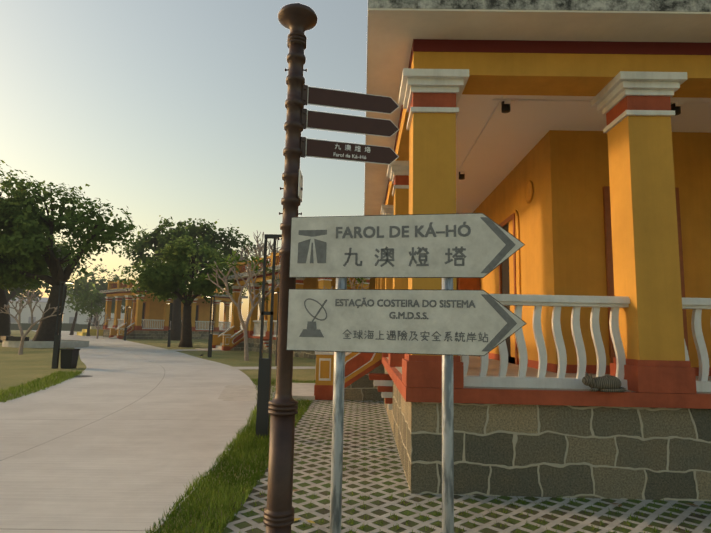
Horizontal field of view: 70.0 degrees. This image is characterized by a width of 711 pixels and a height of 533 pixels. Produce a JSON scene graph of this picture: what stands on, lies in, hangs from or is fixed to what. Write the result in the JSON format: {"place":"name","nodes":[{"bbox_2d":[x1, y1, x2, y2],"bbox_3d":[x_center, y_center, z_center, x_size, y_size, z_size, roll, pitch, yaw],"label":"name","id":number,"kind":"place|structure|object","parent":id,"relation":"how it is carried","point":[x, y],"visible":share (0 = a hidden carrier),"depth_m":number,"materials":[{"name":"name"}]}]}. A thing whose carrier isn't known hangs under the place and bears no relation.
{"place":"outdoors","nodes":[
{"label":"outdoors","id":0,"kind":"place"},
{"bbox_2d":[0,330,256,532],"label":"pathway","id":1,"kind":"structure","parent":0,"point":[130,437],"depth_m":7.00,"materials":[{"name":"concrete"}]},
{"bbox_2d":[75,375,91,376],"bbox_3d":[-7.978,3.181,14.711,0.660,0.004,0.660,1,-7,1],"label":"manhole cover","id":2,"kind":"object","parent":1,"relation":"on","point":[83,376],"visible":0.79,"depth_m":14.69,"materials":[{"name":"grey metal"}]},
{"bbox_2d":[124,306,130,340],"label":"road lamp","id":3,"kind":"object","parent":1,"relation":"on","point":[125,331],"depth_m":43.90,"materials":[{"name":"grey metal"}]},
{"bbox_2d":[0,325,315,532],"bbox_3d":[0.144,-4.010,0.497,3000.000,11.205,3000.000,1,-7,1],"label":"ground","id":4,"kind":"structure","parent":0,"point":[16,369],"depth_m":19.43,"materials":[{"name":"green plant"}]},
{"bbox_2d":[0,289,64,354],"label":"bare frangipani","id":5,"kind":"object","parent":4,"relation":"on","point":[29,301],"visible":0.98,"depth_m":23.61,"materials":[{"name":"grey plant"}]},
{"bbox_2d":[0,160,66,342],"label":"tree","id":6,"kind":"object","parent":4,"relation":"on","point":[4,325],"visible":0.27,"depth_m":33.34,"materials":[{"name":"green plant"}]},
{"bbox_2d":[0,336,88,347],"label":"stone bench","id":7,"kind":"object","parent":4,"relation":"on","point":[11,341],"visible":0.75,"depth_m":29.43,"materials":[{"name":"stone"}]},
{"bbox_2d":[3,235,86,333],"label":"tree","id":8,"kind":"object","parent":4,"relation":"on","point":[13,295],"visible":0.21,"depth_m":56.81,"materials":[{"name":"green plant"}]},
{"bbox_2d":[51,281,73,368],"bbox_3d":[-9.978,1.978,17.309,0.445,2.950,0.100,1,-7,1],"label":"road lamp","id":9,"kind":"object","parent":4,"relation":"on","point":[56,351],"depth_m":17.27,"materials":[{"name":"grey metal"}]},
{"bbox_2d":[59,348,79,368],"bbox_3d":[-9.758,3.137,17.310,0.460,0.657,0.460,1,-7,1],"label":"litter bin","id":10,"kind":"object","parent":4,"relation":"on","point":[68,358],"visible":1,"depth_m":17.13,"materials":[{"name":"black metal"}]},
{"bbox_2d":[9,292,131,335],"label":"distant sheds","id":11,"kind":"object","parent":4,"relation":"on","point":[80,323],"visible":0.29,"depth_m":89.47,"materials":[{"name":"grey"}]},
{"bbox_2d":[0,179,142,340],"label":"tree","id":12,"kind":"object","parent":4,"relation":"on","point":[25,222],"visible":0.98,"depth_m":31.46,"materials":[{"name":"green plant"}]},
{"bbox_2d":[50,276,103,334],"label":"tree","id":13,"kind":"object","parent":4,"relation":"on","point":[73,296],"visible":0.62,"depth_m":57.92,"materials":[{"name":"green plant"}]},
{"bbox_2d":[70,289,105,335],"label":"tree","id":14,"kind":"object","parent":4,"relation":"on","point":[84,307],"visible":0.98,"depth_m":54.83,"materials":[{"name":"green plant"}]},
{"bbox_2d":[84,311,111,338],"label":"frangipani","id":15,"kind":"object","parent":4,"relation":"on","point":[98,327],"visible":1,"depth_m":47.28,"materials":[{"name":"grey plant"}]},
{"bbox_2d":[66,263,132,325],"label":"tree","id":16,"kind":"object","parent":4,"relation":"on","point":[101,281],"visible":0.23,"depth_m":71.60,"materials":[{"name":"green plant"}]},
{"bbox_2d":[166,303,172,346],"bbox_3d":[-12.633,3.932,34.233,0.445,2.950,0.100,1,-7,1],"label":"road lamp","id":17,"kind":"object","parent":4,"relation":"on","point":[169,338],"depth_m":34.13,"materials":[{"name":"grey metal"}]},
{"bbox_2d":[100,279,247,338],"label":"building","id":18,"kind":"structure","parent":4,"relation":"on","point":[149,319],"depth_m":52.46,"materials":[{"name":"paint"}]},
{"bbox_2d":[112,231,247,346],"bbox_3d":[-11.986,1.629,35.533,9.334,8.169,6.532,1,-7,1],"label":"tree","id":19,"kind":"object","parent":4,"relation":"on","point":[162,280],"visible":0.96,"depth_m":34.30,"materials":[{"name":"green plant"}]},
{"bbox_2d":[112,215,256,340],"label":"tree","id":20,"kind":"object","parent":4,"relation":"on","point":[157,238],"visible":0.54,"depth_m":47.51,"materials":[{"name":"green plant"}]},
{"bbox_2d":[205,296,214,356],"bbox_3d":[-7.157,2.916,24.714,0.445,2.950,0.100,1,-7,1],"label":"road lamp","id":21,"kind":"object","parent":4,"relation":"on","point":[210,339],"depth_m":24.65,"materials":[{"name":"grey metal"}]},
{"bbox_2d":[198,249,279,360],"bbox_3d":[-4.796,1.829,23.369,3.795,5.013,4.840,-2,-8,26],"label":"frangipani","id":22,"kind":"object","parent":4,"relation":"on","point":[231,264],"depth_m":22.70,"materials":[{"name":"green plant"}]},
{"bbox_2d":[163,349,314,399],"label":"paths","id":23,"kind":"structure","parent":4,"relation":"on","point":[239,392],"depth_m":12.41,"materials":[{"name":"concrete"}]},
{"bbox_2d":[222,231,280,319],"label":"bare tree","id":24,"kind":"object","parent":4,"relation":"on","point":[259,248],"visible":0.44,"depth_m":45.65,"materials":[{"name":"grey plant"}]},
{"bbox_2d":[255,234,281,437],"bbox_3d":[-1.167,0.990,7.442,0.445,2.950,0.100,1,-7,1],"label":"lamp","id":25,"kind":"object","parent":4,"relation":"on","point":[263,395],"visible":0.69,"depth_m":7.34,"materials":[{"name":"grey metal"}]},
{"bbox_2d":[274,291,278,365],"bbox_3d":[-3.206,2.478,20.337,0.445,2.950,0.100,4,-8,-19],"label":"lamp","id":26,"kind":"object","parent":4,"relation":"on","point":[277,330],"visible":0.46,"depth_m":20.33,"materials":[{"name":"grey metal"}]},
{"bbox_2d":[195,252,375,358],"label":"building","id":27,"kind":"structure","parent":4,"relation":"on","point":[231,338],"depth_m":30.89,"materials":[{"name":"paint"}]},
{"bbox_2d":[263,3,399,532],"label":"signpost","id":28,"kind":"object","parent":4,"relation":"on","point":[297,20],"visible":0.96,"depth_m":3.41,"materials":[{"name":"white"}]},
{"bbox_2d":[311,278,377,288],"bbox_3d":[-0.313,2.039,17.769,3.705,3.482,2.164,1,-7,1],"label":"frangipani","id":29,"kind":"object","parent":4,"relation":"on","point":[359,280],"visible":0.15,"depth_m":17.53,"materials":[{"name":"green plant"}]},
{"bbox_2d":[0,370,710,532],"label":"grass","id":30,"kind":"structure","parent":4,"relation":"on","point":[249,433],"depth_m":4.91,"materials":[{"name":"green plant"}]},
{"bbox_2d":[40,361,697,525],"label":"fallen leaves","id":31,"kind":"object","parent":4,"relation":"on","point":[295,519],"visible":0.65,"depth_m":4.65,"materials":[{"name":"brown plant"}]},
{"bbox_2d":[222,400,710,532],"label":"paved walkway","id":32,"kind":"structure","parent":4,"relation":"on","point":[378,479],"depth_m":4.65,"materials":[{"name":"grey concrete"}]},
{"bbox_2d":[286,213,526,532],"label":"white direction signs","id":33,"kind":"object","parent":32,"relation":"on","point":[447,322],"visible":1,"depth_m":2.87,"materials":[{"name":"grey metal"}]},
{"bbox_2d":[223,0,710,500],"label":"building","id":34,"kind":"structure","parent":4,"relation":"on","point":[567,143],"depth_m":5.36,"materials":[{"name":"paint"}]},
{"bbox_2d":[582,372,625,391],"bbox_3d":[2.432,1.133,4.987,0.420,0.190,0.215,1,-7,1],"label":"cat","id":35,"kind":"object","parent":34,"relation":"on","point":[607,383],"visible":1,"depth_m":4.92},
{"bbox_2d":[0,0,367,321],"label":"sky","id":36,"kind":"structure","parent":0,"point":[176,109],"materials":[{"name":"blue"}]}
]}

